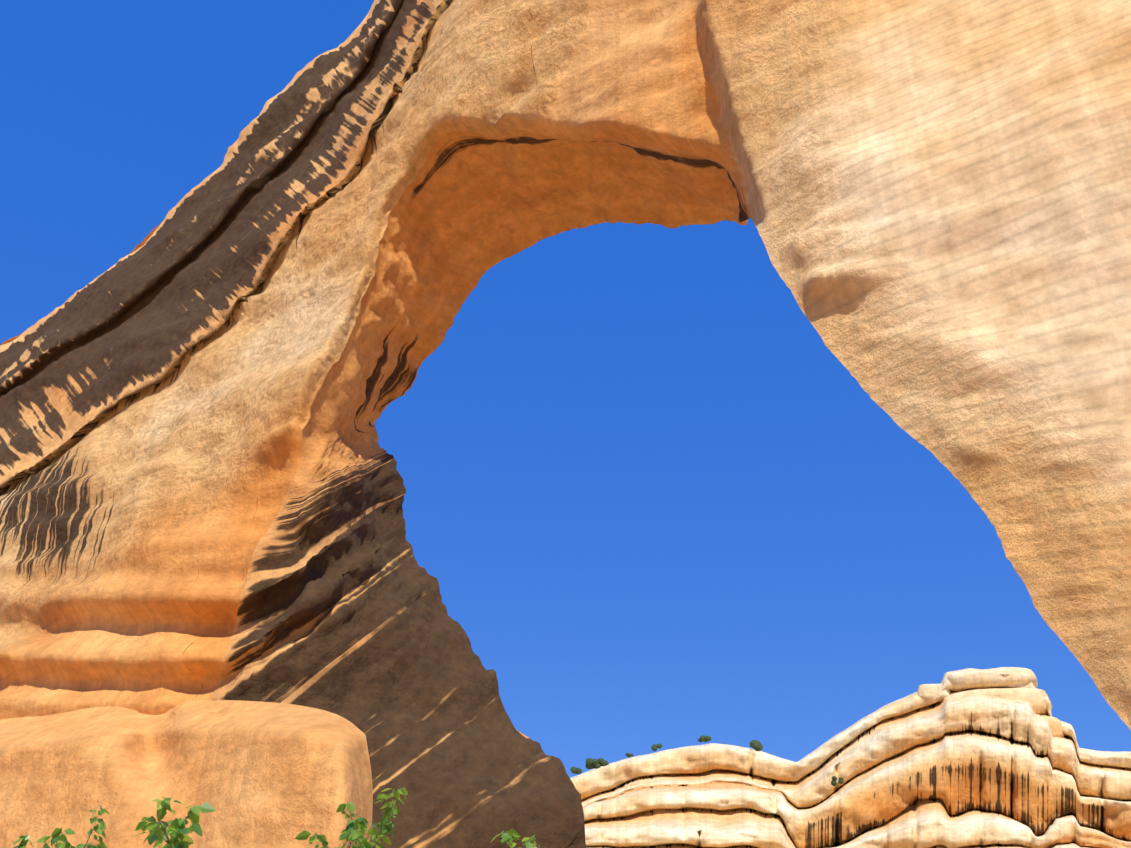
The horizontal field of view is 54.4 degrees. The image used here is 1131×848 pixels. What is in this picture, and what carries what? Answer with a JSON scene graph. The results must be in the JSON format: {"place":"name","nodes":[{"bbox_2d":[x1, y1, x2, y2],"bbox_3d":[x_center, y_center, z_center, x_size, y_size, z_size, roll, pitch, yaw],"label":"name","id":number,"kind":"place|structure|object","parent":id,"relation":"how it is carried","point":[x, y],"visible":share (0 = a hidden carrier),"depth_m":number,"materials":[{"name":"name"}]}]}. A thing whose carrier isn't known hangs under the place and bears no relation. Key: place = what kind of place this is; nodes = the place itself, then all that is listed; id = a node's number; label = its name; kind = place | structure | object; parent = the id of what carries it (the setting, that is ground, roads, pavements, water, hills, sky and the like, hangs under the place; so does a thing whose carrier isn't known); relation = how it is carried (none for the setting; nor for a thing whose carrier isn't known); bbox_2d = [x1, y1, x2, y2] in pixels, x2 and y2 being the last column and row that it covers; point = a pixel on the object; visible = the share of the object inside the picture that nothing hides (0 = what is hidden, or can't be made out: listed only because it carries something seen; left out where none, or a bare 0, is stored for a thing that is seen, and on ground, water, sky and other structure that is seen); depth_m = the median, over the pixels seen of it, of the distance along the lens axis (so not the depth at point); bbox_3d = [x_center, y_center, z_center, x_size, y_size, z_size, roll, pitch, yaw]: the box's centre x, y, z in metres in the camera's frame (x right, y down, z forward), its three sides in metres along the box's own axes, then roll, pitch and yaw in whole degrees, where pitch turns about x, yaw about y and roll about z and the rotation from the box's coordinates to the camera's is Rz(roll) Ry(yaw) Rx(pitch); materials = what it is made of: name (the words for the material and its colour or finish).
{"place":"outdoors","nodes":[
{"label":"outdoors","id":0,"kind":"place"},
{"bbox_2d":[0,0,1130,777],"label":"sky","id":1,"kind":"structure","parent":0,"point":[648,495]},
{"bbox_3d":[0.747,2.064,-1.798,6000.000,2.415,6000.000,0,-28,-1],"label":"ground","id":2,"kind":"structure","parent":0,"visible":0},
{"bbox_2d":[14,806,109,847],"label":"cottonwood tree wood","id":3,"kind":"object","parent":2,"relation":"on","point":[56,836],"visible":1,"depth_m":7.05,"materials":[{"name":"green plant"}]},
{"bbox_2d":[0,700,372,847],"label":"abutment bench","id":4,"kind":"object","parent":2,"relation":"on","point":[257,774],"visible":0.83,"depth_m":50.22,"materials":[{"name":"stone"}]},
{"bbox_2d":[134,787,547,847],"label":"shrubs","id":5,"kind":"object","parent":2,"relation":"on","point":[177,830],"visible":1,"depth_m":6.62,"materials":[{"name":"green plant"}]},
{"bbox_2d":[211,128,750,847],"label":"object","id":6,"kind":"structure","parent":2,"relation":"on","point":[341,612],"depth_m":60.74,"materials":[{"name":"stone"}]},
{"bbox_2d":[0,0,1130,729],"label":"rock arch","id":7,"kind":"structure","parent":2,"relation":"on","point":[936,196],"depth_m":56.53,"materials":[{"name":"stone"}]},
{"bbox_2d":[0,221,529,738],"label":"bridge","id":8,"kind":"structure","parent":7,"relation":"attached to","point":[142,243],"depth_m":96.83,"materials":[{"name":"stone"}]},
{"bbox_2d":[570,667,1130,847],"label":"rock formation","id":9,"kind":"object","parent":2,"relation":"on","point":[981,758],"visible":0.85,"depth_m":125.73,"materials":[{"name":"stone"}]},
{"bbox_2d":[571,735,843,785],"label":"distant shrubs","id":10,"kind":"object","parent":9,"relation":"on","point":[756,745],"visible":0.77,"depth_m":144.41,"materials":[{"name":"green plant"}]}
]}

